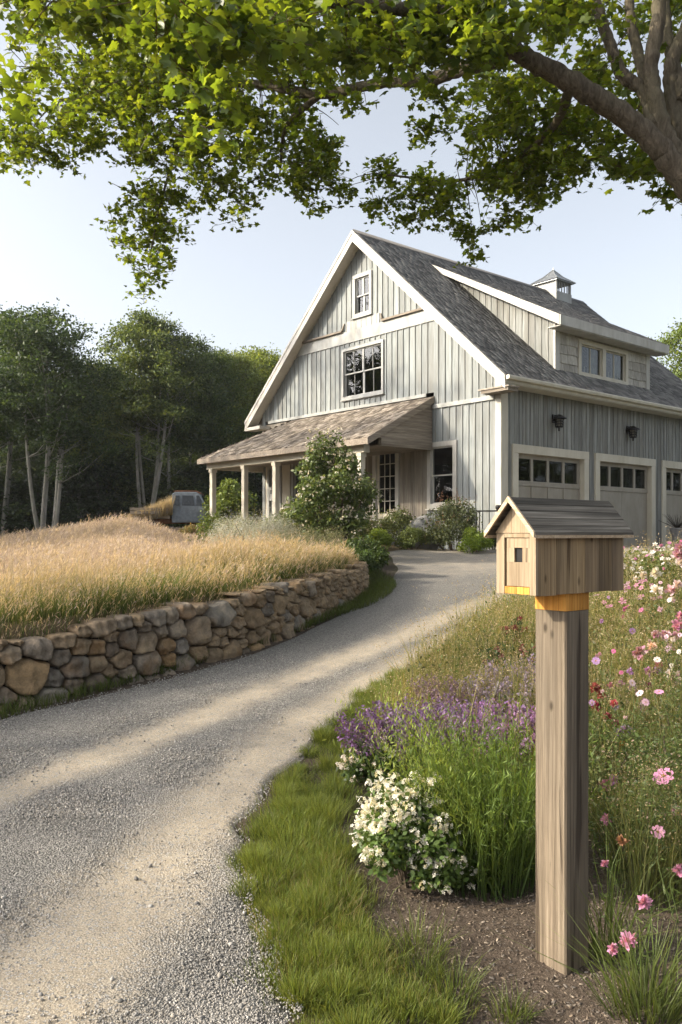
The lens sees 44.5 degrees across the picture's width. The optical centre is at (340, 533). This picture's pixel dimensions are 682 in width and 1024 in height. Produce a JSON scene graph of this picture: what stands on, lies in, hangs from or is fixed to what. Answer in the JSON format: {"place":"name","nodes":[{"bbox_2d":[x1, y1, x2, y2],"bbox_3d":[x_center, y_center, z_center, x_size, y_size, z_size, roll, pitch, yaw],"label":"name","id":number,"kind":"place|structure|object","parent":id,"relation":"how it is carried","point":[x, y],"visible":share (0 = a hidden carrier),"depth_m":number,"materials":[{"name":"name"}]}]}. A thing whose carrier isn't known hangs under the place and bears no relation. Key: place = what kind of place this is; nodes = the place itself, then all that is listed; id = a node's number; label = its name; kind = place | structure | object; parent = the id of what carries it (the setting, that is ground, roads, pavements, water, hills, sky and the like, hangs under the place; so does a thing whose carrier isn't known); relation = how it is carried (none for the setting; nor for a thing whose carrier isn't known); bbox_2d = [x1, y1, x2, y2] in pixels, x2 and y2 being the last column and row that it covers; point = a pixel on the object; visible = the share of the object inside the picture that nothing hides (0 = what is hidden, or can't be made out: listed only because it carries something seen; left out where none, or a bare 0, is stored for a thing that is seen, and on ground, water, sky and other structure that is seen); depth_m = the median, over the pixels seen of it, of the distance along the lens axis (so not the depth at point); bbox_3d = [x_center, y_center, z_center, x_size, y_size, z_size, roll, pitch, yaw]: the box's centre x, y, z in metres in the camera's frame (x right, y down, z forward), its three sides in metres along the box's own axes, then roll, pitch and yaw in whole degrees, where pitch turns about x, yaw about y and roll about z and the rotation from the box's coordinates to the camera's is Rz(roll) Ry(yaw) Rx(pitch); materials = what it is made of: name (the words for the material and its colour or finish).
{"place":"outdoors","nodes":[
{"label":"outdoors","id":0,"kind":"place"},
{"bbox_2d":[0,510,361,638],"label":"field grass","id":1,"kind":"structure","parent":0,"point":[38,562],"depth_m":10.03,"materials":[{"name":"plant"}]},
{"bbox_2d":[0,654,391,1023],"bbox_3d":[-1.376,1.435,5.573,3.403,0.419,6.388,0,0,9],"label":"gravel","id":2,"kind":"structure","parent":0,"point":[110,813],"depth_m":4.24,"materials":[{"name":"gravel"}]},
{"bbox_2d":[0,545,674,1023],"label":"driveway","id":3,"kind":"structure","parent":0,"point":[110,939],"depth_m":4.89,"materials":[{"name":"gravel"}]},
{"bbox_2d":[660,514,681,544],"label":"stone planter","id":4,"kind":"object","parent":3,"relation":"on","point":[675,530],"visible":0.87,"depth_m":22.76,"materials":[{"name":"grey stone"}]},
{"bbox_2d":[0,545,681,1023],"bbox_3d":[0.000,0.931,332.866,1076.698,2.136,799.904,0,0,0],"label":"ground","id":5,"kind":"structure","parent":0,"point":[536,979],"depth_m":3.49,"materials":[{"name":"soil"}]},
{"bbox_2d":[0,305,64,535],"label":"pale trunk tree","id":6,"kind":"object","parent":5,"relation":"on","point":[6,438],"visible":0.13,"depth_m":41.07,"materials":[{"name":"green plant"}]},
{"bbox_2d":[8,593,70,622],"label":"grass tuft","id":7,"kind":"object","parent":5,"relation":"on","point":[39,611],"visible":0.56,"depth_m":7.33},
{"bbox_2d":[20,586,82,618],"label":"grass tuft","id":8,"kind":"object","parent":5,"relation":"on","point":[54,606],"visible":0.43,"depth_m":7.42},
{"bbox_2d":[0,439,119,534],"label":"understory bush","id":9,"kind":"object","parent":5,"relation":"on","point":[19,484],"visible":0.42,"depth_m":42.10,"materials":[{"name":"green plant"}]},
{"bbox_2d":[0,297,136,530],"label":"pale trunk tree","id":10,"kind":"object","parent":5,"relation":"on","point":[34,390],"visible":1,"depth_m":35.21,"materials":[{"name":"green plant"}]},
{"bbox_2d":[17,455,151,527],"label":"understory bush","id":11,"kind":"object","parent":5,"relation":"on","point":[101,475],"visible":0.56,"depth_m":42.40,"materials":[{"name":"green plant"}]},
{"bbox_2d":[51,354,125,522],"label":"pale trunk tree","id":12,"kind":"object","parent":5,"relation":"on","point":[84,449],"visible":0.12,"depth_m":42.64,"materials":[{"name":"green plant"}]},
{"bbox_2d":[37,433,154,519],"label":"understory bush","id":13,"kind":"object","parent":5,"relation":"on","point":[126,462],"visible":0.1,"depth_m":45.68,"materials":[{"name":"green plant"}]},
{"bbox_2d":[61,567,150,615],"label":"grass tuft","id":14,"kind":"object","parent":5,"relation":"on","point":[108,604],"visible":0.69,"depth_m":7.70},
{"bbox_2d":[64,568,148,610],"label":"grass tuft","id":15,"kind":"object","parent":5,"relation":"on","point":[120,592],"visible":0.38,"depth_m":7.85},
{"bbox_2d":[106,564,187,604],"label":"grass tuft","id":16,"kind":"object","parent":5,"relation":"on","point":[150,591],"visible":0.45,"depth_m":8.22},
{"bbox_2d":[95,463,209,528],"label":"understory bush","id":17,"kind":"object","parent":5,"relation":"on","point":[174,485],"visible":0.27,"depth_m":42.74,"materials":[{"name":"green plant"}]},
{"bbox_2d":[87,306,218,507],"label":"pale trunk tree","id":18,"kind":"object","parent":5,"relation":"on","point":[148,328],"visible":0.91,"depth_m":41.13,"materials":[{"name":"green plant"}]},
{"bbox_2d":[127,564,200,602],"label":"grass tuft","id":19,"kind":"object","parent":5,"relation":"on","point":[165,584],"visible":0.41,"depth_m":8.38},
{"bbox_2d":[130,490,231,526],"bbox_3d":[-6.342,-0.830,33.525,3.918,1.720,1.840,0,0,-4],"label":"pickup truck","id":20,"kind":"object","parent":5,"relation":"on","point":[187,506],"visible":0.5,"depth_m":32.71,"materials":[{"name":"blue paint"}]},
{"bbox_2d":[128,493,175,522],"bbox_3d":[-7.474,-0.972,33.492,2.023,1.243,2.257,0,0,0],"label":"dry hay","id":21,"kind":"object","parent":20,"relation":"in","point":[165,504],"visible":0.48,"depth_m":32.54,"materials":[{"name":"beige plant"}]},
{"bbox_2d":[126,330,238,527],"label":"pale trunk tree","id":22,"kind":"object","parent":5,"relation":"on","point":[188,429],"visible":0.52,"depth_m":42.69,"materials":[{"name":"green plant"}]},
{"bbox_2d":[0,561,369,714],"label":"stone wall","id":23,"kind":"structure","parent":5,"relation":"on","point":[234,624],"depth_m":7.88,"materials":[{"name":"stone"}]},
{"bbox_2d":[149,454,240,527],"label":"understory bush","id":24,"kind":"object","parent":5,"relation":"on","point":[195,471],"visible":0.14,"depth_m":43.99,"materials":[{"name":"green plant"}]},
{"bbox_2d":[149,330,243,486],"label":"pale trunk tree","id":25,"kind":"object","parent":5,"relation":"on","point":[200,344],"visible":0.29,"depth_m":44.61,"materials":[{"name":"green plant"}]},
{"bbox_2d":[188,511,230,543],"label":"green shrub","id":26,"kind":"object","parent":5,"relation":"on","point":[208,524],"visible":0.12,"depth_m":18.87,"materials":[{"name":"green plant"}]},
{"bbox_2d":[185,346,253,463],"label":"leafy tree","id":27,"kind":"object","parent":5,"relation":"on","point":[226,361],"visible":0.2,"depth_m":46.26,"materials":[{"name":"green plant"}]},
{"bbox_2d":[180,472,261,526],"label":"understory bush","id":28,"kind":"object","parent":5,"relation":"on","point":[207,486],"visible":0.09,"depth_m":43.13,"materials":[{"name":"green plant"}]},
{"bbox_2d":[187,443,261,521],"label":"understory bush","id":29,"kind":"object","parent":5,"relation":"on","point":[252,475],"visible":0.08,"depth_m":42.92,"materials":[{"name":"green plant"}]},
{"bbox_2d":[200,477,257,521],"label":"green shrub","id":30,"kind":"object","parent":5,"relation":"on","point":[228,495],"visible":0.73,"depth_m":32.62,"materials":[{"name":"green plant"}]},
{"bbox_2d":[203,515,258,543],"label":"silver shrub","id":31,"kind":"object","parent":5,"relation":"on","point":[223,526],"visible":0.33,"depth_m":16.30,"materials":[{"name":"green plant"}]},
{"bbox_2d":[201,343,271,455],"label":"leafy tree","id":32,"kind":"object","parent":5,"relation":"on","point":[243,366],"visible":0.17,"depth_m":48.28,"materials":[{"name":"green plant"}]},
{"bbox_2d":[0,566,484,1023],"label":"turf","id":33,"kind":"structure","parent":5,"relation":"on","point":[294,821],"depth_m":3.82,"materials":[{"name":"green plant"}]},
{"bbox_2d":[200,511,300,546],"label":"silver shrub","id":34,"kind":"object","parent":5,"relation":"on","point":[262,528],"visible":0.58,"depth_m":15.28,"materials":[{"name":"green plant"}]},
{"bbox_2d":[231,342,283,438],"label":"leafy tree","id":35,"kind":"object","parent":5,"relation":"on","point":[264,357],"visible":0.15,"depth_m":50.84,"materials":[{"name":"green plant"}]},
{"bbox_2d":[252,893,305,923],"bbox_3d":[-0.235,1.600,3.531,0.302,0.104,0.281,0,0,0],"label":"grass mound","id":36,"kind":"object","parent":5,"relation":"on","point":[286,906],"depth_m":3.54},
{"bbox_2d":[270,940,318,971],"bbox_3d":[-0.169,1.614,3.169,0.227,0.096,0.281,0,0,38],"label":"grass mound","id":37,"kind":"object","parent":5,"relation":"on","point":[290,956],"depth_m":3.15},
{"bbox_2d":[268,967,332,1011],"bbox_3d":[-0.137,1.600,2.936,0.299,0.130,0.260,0,0,0],"label":"grass mound","id":38,"kind":"object","parent":5,"relation":"on","point":[286,992],"depth_m":2.91,"materials":[{"name":"plant"}]},
{"bbox_2d":[276,494,336,539],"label":"flowering bush","id":39,"kind":"object","parent":5,"relation":"on","point":[294,519],"visible":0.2,"depth_m":16.60,"materials":[{"name":"green plant"}]},
{"bbox_2d":[280,526,336,547],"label":"grey ground shrub","id":40,"kind":"object","parent":5,"relation":"on","point":[308,534],"visible":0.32,"depth_m":14.16,"materials":[{"name":"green plant"}]},
{"bbox_2d":[272,876,346,908],"bbox_3d":[-0.138,1.590,3.659,0.345,0.117,0.346,0,0,22],"label":"grass mound","id":41,"kind":"object","parent":5,"relation":"on","point":[304,893],"depth_m":3.68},
{"bbox_2d":[288,922,333,948],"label":"grass mound","id":42,"kind":"object","parent":5,"relation":"on","point":[308,936],"depth_m":3.34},
{"bbox_2d":[283,930,355,972],"bbox_3d":[-0.081,1.602,3.170,0.346,0.123,0.306,0,0,0],"label":"grass mound","id":43,"kind":"object","parent":5,"relation":"on","point":[317,950],"depth_m":3.16,"materials":[{"name":"plant"}]},
{"bbox_2d":[279,427,383,546],"bbox_3d":[-0.159,-0.762,16.267,2.000,2.578,2.171,0,0,0],"label":"flowering bush","id":44,"kind":"object","parent":5,"relation":"on","point":[331,472],"visible":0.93,"depth_m":15.86,"materials":[{"name":"green plant"}]},
{"bbox_2d":[317,820,362,859],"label":"grass tuft","id":45,"kind":"object","parent":5,"relation":"on","point":[345,840],"visible":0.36,"depth_m":4.22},
{"bbox_2d":[0,0,681,306],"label":"maple tree","id":46,"kind":"object","parent":5,"relation":"on","point":[201,47],"visible":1,"depth_m":8.12,"materials":[{"name":"green plant"}]},
{"bbox_2d":[310,959,375,1003],"bbox_3d":[0.004,1.605,2.948,0.288,0.124,0.313,0,0,-19],"label":"grass mound","id":47,"kind":"object","parent":5,"relation":"on","point":[334,986],"depth_m":2.96,"materials":[{"name":"plant"}]},
{"bbox_2d":[316,777,372,812],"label":"grass tuft","id":48,"kind":"object","parent":5,"relation":"on","point":[348,798],"visible":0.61,"depth_m":4.86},
{"bbox_2d":[310,994,397,1023],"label":"grass mound","id":49,"kind":"object","parent":5,"relation":"on","point":[346,1019],"depth_m":2.77,"materials":[{"name":"plant"}]},
{"bbox_2d":[334,535,389,571],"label":"dark shrub","id":50,"kind":"object","parent":5,"relation":"on","point":[380,556],"visible":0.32,"depth_m":13.80,"materials":[{"name":"green plant"}]},
{"bbox_2d":[350,547,376,571],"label":"dark shrub","id":51,"kind":"object","parent":5,"relation":"on","point":[367,556],"visible":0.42,"depth_m":13.11,"materials":[{"name":"green plant"}]},
{"bbox_2d":[335,736,408,792],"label":"pale flower shrub","id":52,"kind":"object","parent":5,"relation":"on","point":[355,770],"visible":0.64,"depth_m":5.03,"materials":[{"name":"white plant"}]},
{"bbox_2d":[354,966,396,1000],"bbox_3d":[0.114,1.623,2.984,0.249,0.096,0.236,0,0,0],"label":"grass mound","id":53,"kind":"object","parent":5,"relation":"on","point":[379,981],"depth_m":2.99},
{"bbox_2d":[366,527,394,547],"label":"boxwood","id":54,"kind":"object","parent":5,"relation":"on","point":[383,537],"visible":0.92,"depth_m":17.47,"materials":[{"name":"green plant"}]},
{"bbox_2d":[331,704,451,785],"bbox_3d":[0.322,1.345,5.275,0.773,0.475,0.783,0,0,0],"label":"lavender","id":55,"kind":"object","parent":5,"relation":"on","point":[348,731],"visible":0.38,"depth_m":5.15,"materials":[{"name":"purple plant"}]},
{"bbox_2d":[369,505,415,545],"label":"white aster bush","id":56,"kind":"object","parent":5,"relation":"on","point":[399,519],"visible":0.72,"depth_m":18.79,"materials":[{"name":"green plant"}]},
{"bbox_2d":[384,979,437,1012],"bbox_3d":[0.244,1.630,2.923,0.230,0.091,0.222,0,0,0],"label":"grass mound","id":57,"kind":"object","parent":5,"relation":"on","point":[403,992],"depth_m":2.93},
{"bbox_2d":[393,523,429,549],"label":"boxwood","id":58,"kind":"object","parent":5,"relation":"on","point":[407,538],"visible":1,"depth_m":17.92,"materials":[{"name":"green plant"}]},
{"bbox_2d":[349,770,477,894],"bbox_3d":[0.342,1.403,3.873,0.613,0.621,0.559,0,0,0],"label":"white flower shrub","id":59,"kind":"object","parent":5,"relation":"on","point":[398,838],"visible":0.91,"depth_m":3.71,"materials":[{"name":"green plant"}]},
{"bbox_2d":[358,894,474,968],"bbox_3d":[0.278,1.571,3.272,0.477,0.210,0.631,0,0,0],"label":"grass tuft","id":60,"kind":"object","parent":5,"relation":"on","point":[414,939],"visible":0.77,"depth_m":3.29,"materials":[{"name":"plant"}]},
{"bbox_2d":[394,515,438,549],"bbox_3d":[1.703,0.144,18.913,1.059,1.139,0.772,0,0,0],"label":"boulder","id":61,"kind":"object","parent":5,"relation":"on","point":[431,546],"visible":0.19,"depth_m":18.72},
{"bbox_2d":[322,677,515,904],"bbox_3d":[0.351,1.179,4.005,0.869,0.931,1.066,0,0,0],"label":"arching stem clump","id":62,"kind":"object","parent":5,"relation":"on","point":[428,773],"visible":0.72,"depth_m":3.81,"materials":[{"name":"green plant"}]},
{"bbox_2d":[358,692,489,776],"bbox_3d":[0.550,1.317,5.292,0.883,0.520,0.929,0,0,0],"label":"lavender","id":63,"kind":"object","parent":5,"relation":"on","point":[384,715],"visible":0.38,"depth_m":5.23,"materials":[{"name":"purple plant"}]},
{"bbox_2d":[388,940,460,984],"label":"grass tuft","id":64,"kind":"object","parent":5,"relation":"on","point":[429,965],"visible":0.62,"depth_m":3.13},
{"bbox_2d":[197,229,681,549],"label":"barn house","id":65,"kind":"structure","parent":5,"relation":"on","point":[422,379],"depth_m":21.50,"materials":[{"name":"grey paint"}]},
{"bbox_2d":[267,465,281,517],"bbox_3d":[-1.992,-1.175,25.417,0.156,1.750,0.700,0,0,-40],"label":"side door","id":66,"kind":"structure","parent":65,"relation":"in","point":[269,469],"depth_m":25.58,"materials":[{"name":"white paint"}]},
{"bbox_2d":[290,463,305,501],"bbox_3d":[-0.801,-1.532,24.697,1.075,1.235,0.960,0,0,-40],"label":"window","id":67,"kind":"structure","parent":65,"relation":"in","point":[294,478],"depth_m":24.68,"materials":[{"name":"white paint"}]},
{"bbox_2d":[351,270,372,319],"bbox_3d":[0.942,-6.388,22.649,1.075,1.185,0.820,0,0,-40],"label":"window","id":68,"kind":"structure","parent":65,"relation":"in","point":[362,282],"depth_m":22.54,"materials":[{"name":"white paint"}]},
{"bbox_2d":[340,339,384,401],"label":"window","id":69,"kind":"structure","parent":65,"relation":"in","point":[362,366],"depth_m":22.96,"materials":[{"name":"white paint"}]},
{"bbox_2d":[372,453,398,520],"bbox_3d":[1.578,-1.310,21.995,1.155,2.020,0.980,0,0,-40],"label":"french door","id":70,"kind":"structure","parent":65,"relation":"in","point":[385,468],"depth_m":21.96,"materials":[{"name":"beige paint"}]},
{"bbox_2d":[425,440,456,509],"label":"window","id":71,"kind":"structure","parent":65,"relation":"in","point":[442,460],"depth_m":20.47,"materials":[{"name":"white glass"}]},
{"bbox_2d":[512,444,588,499],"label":"garage door","id":72,"kind":"structure","parent":65,"relation":"in","point":[530,464],"depth_m":20.31,"materials":[{"name":"beige paint"}]},
{"bbox_2d":[565,453,655,545],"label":"garage door","id":73,"kind":"structure","parent":65,"relation":"in","point":[636,506],"depth_m":22.61,"materials":[{"name":"beige paint"}]},
{"bbox_2d":[635,460,681,544],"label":"garage door","id":74,"kind":"structure","parent":65,"relation":"in","point":[671,500],"depth_m":23.95,"materials":[{"name":"beige paint"}]},
{"bbox_2d":[424,995,470,1023],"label":"grass mound","id":75,"kind":"object","parent":5,"relation":"on","point":[438,1019],"depth_m":2.83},
{"bbox_2d":[402,943,497,1005],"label":"grass tuft","id":76,"kind":"object","parent":5,"relation":"on","point":[472,985],"visible":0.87,"depth_m":3.04,"materials":[{"name":"plant"}]},
{"bbox_2d":[418,491,482,549],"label":"seedhead bush","id":77,"kind":"object","parent":5,"relation":"on","point":[456,514],"visible":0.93,"depth_m":17.98,"materials":[{"name":"green plant"}]},
{"bbox_2d":[399,672,512,712],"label":"lavender","id":78,"kind":"object","parent":5,"relation":"on","point":[436,691],"visible":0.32,"depth_m":6.08,"materials":[{"name":"purple plant"}]},
{"bbox_2d":[407,693,534,775],"bbox_3d":[0.818,1.304,5.300,0.872,0.551,0.873,0,0,-39],"label":"lavender","id":79,"kind":"object","parent":5,"relation":"on","point":[480,713],"visible":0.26,"depth_m":5.23,"materials":[{"name":"purple plant"}]},
{"bbox_2d":[262,759,681,1023],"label":"mulch chips","id":80,"kind":"object","parent":5,"relation":"on","point":[605,1014],"visible":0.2,"depth_m":3.31,"materials":[{"name":"wood"}]},
{"bbox_2d":[506,883,681,1023],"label":"grass tuft","id":81,"kind":"object","parent":80,"relation":"on","point":[660,1002],"visible":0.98,"depth_m":2.91,"materials":[{"name":"plant"}]},
{"bbox_2d":[546,827,681,964],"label":"grass tuft","id":82,"kind":"object","parent":80,"relation":"on","point":[611,889],"visible":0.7,"depth_m":3.25,"materials":[{"name":"plant"}]},
{"bbox_2d":[456,526,493,552],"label":"boxwood","id":83,"kind":"object","parent":5,"relation":"on","point":[473,540],"visible":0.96,"depth_m":17.37,"materials":[{"name":"green plant"}]},
{"bbox_2d":[353,693,617,901],"bbox_3d":[0.668,1.221,3.986,1.232,0.850,1.252,0,0,0],"label":"green stem clump","id":84,"kind":"object","parent":5,"relation":"on","point":[515,842],"visible":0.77,"depth_m":3.77,"materials":[{"name":"green plant"}]},
{"bbox_2d":[445,698,535,784],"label":"lavender","id":85,"kind":"object","parent":5,"relation":"on","point":[511,717],"visible":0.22,"depth_m":5.17,"materials":[{"name":"purple plant"}]},
{"bbox_2d":[458,665,535,717],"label":"lavender","id":86,"kind":"object","parent":5,"relation":"on","point":[502,686],"visible":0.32,"depth_m":5.86,"materials":[{"name":"purple plant"}]},
{"bbox_2d":[476,975,562,1023],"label":"grass tuft","id":87,"kind":"object","parent":5,"relation":"on","point":[521,1011],"visible":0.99,"depth_m":2.88,"materials":[{"name":"plant"}]},
{"bbox_2d":[399,540,681,895],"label":"wildflower leaves","id":88,"kind":"object","parent":5,"relation":"on","point":[658,561],"visible":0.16,"depth_m":6.93,"materials":[{"name":"green plant"}]},
{"bbox_2d":[478,652,604,691],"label":"lavender","id":89,"kind":"object","parent":5,"relation":"on","point":[514,667],"visible":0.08,"depth_m":6.44,"materials":[{"name":"purple plant"}]},
{"bbox_2d":[484,496,633,974],"bbox_3d":[0.863,0.881,3.258,0.630,2.038,0.236,0,0,-38],"label":"mailbox","id":90,"kind":"object","parent":5,"relation":"on","point":[559,559],"visible":0.98,"depth_m":3.19,"materials":[{"name":"brown wood"}]},
{"bbox_2d":[507,538,529,586],"bbox_3d":[0.664,0.107,3.093,0.016,0.179,0.111,0,0,-38],"label":"front door","id":91,"kind":"structure","parent":90,"relation":"in","point":[518,549],"depth_m":3.09,"materials":[{"name":"wood"}]},
{"bbox_2d":[526,745,621,817],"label":"leafy plant","id":92,"kind":"object","parent":5,"relation":"on","point":[595,774],"visible":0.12,"depth_m":4.61,"materials":[{"name":"green plant"}]},
{"bbox_2d":[598,834,628,925],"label":"pink cosmos","id":93,"kind":"object","parent":5,"relation":"on","point":[620,838],"visible":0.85,"depth_m":3.44,"materials":[{"name":"green"}]},
{"bbox_2d":[600,679,648,796],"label":"meadow cosmos","id":94,"kind":"object","parent":5,"relation":"on","point":[639,693],"visible":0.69,"depth_m":4.95,"materials":[{"name":"green"}]},
{"bbox_2d":[588,708,665,793],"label":"leafy plant","id":95,"kind":"object","parent":5,"relation":"on","point":[612,738],"visible":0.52,"depth_m":4.94,"materials":[{"name":"green plant"}]},
{"bbox_2d":[607,894,658,977],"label":"pink cosmos","id":96,"kind":"object","parent":5,"relation":"on","point":[645,898],"visible":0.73,"depth_m":3.06,"materials":[{"name":"green"}]},
{"bbox_2d":[589,757,681,896],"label":"leafy plant","id":97,"kind":"object","parent":5,"relation":"on","point":[652,821],"visible":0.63,"depth_m":3.83,"materials":[{"name":"green plant"}]},
{"bbox_2d":[595,542,676,607],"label":"wildflowers","id":98,"kind":"object","parent":5,"relation":"on","point":[652,551],"visible":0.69,"depth_m":11.13,"materials":[{"name":"pink plant"}]},
{"bbox_2d":[612,712,681,825],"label":"leafy plant","id":99,"kind":"object","parent":5,"relation":"on","point":[664,748],"visible":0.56,"depth_m":4.51,"materials":[{"name":"green plant"}]},
{"bbox_2d":[631,641,666,689],"bbox_3d":[2.437,1.138,6.495,0.328,0.586,0.249,0,0,-28],"label":"pink zinnia","id":100,"kind":"object","parent":5,"relation":"on","point":[639,650],"visible":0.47,"depth_m":6.47,"materials":[{"name":"green"}]},
{"bbox_2d":[625,668,681,769],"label":"leafy plant","id":101,"kind":"object","parent":5,"relation":"on","point":[667,701],"visible":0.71,"depth_m":5.34,"materials":[{"name":"green plant"}]},
{"bbox_2d":[632,631,681,712],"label":"leafy plant","id":102,"kind":"object","parent":5,"relation":"on","point":[667,663],"visible":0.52,"depth_m":6.17,"materials":[{"name":"green plant"}]},
{"bbox_2d":[646,317,681,379],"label":"leafy tree","id":103,"kind":"object","parent":5,"relation":"on","point":[674,341],"visible":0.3,"depth_m":39.80,"materials":[{"name":"green plant"}]},
{"bbox_2d":[649,825,681,922],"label":"pink cosmos","id":104,"kind":"object","parent":5,"relation":"on","point":[674,868],"visible":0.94,"depth_m":3.54,"materials":[{"name":"green"}]},
{"bbox_2d":[649,580,681,631],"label":"pale phlox","id":105,"kind":"object","parent":5,"relation":"on","point":[672,588],"visible":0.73,"depth_m":8.49,"materials":[{"name":"white"}]},
{"bbox_2d":[652,767,679,863],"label":"pink cosmos","id":106,"kind":"object","parent":5,"relation":"on","point":[664,775],"visible":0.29,"depth_m":4.01,"materials":[{"name":"green"}]},
{"bbox_2d":[0,0,681,388],"label":"sky","id":107,"kind":"structure","parent":0,"point":[253,286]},
{"bbox_2d":[341,525,681,910],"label":"meadow grass","id":108,"kind":"structure","parent":0,"point":[524,610],"depth_m":6.18,"materials":[{"name":"plant"}]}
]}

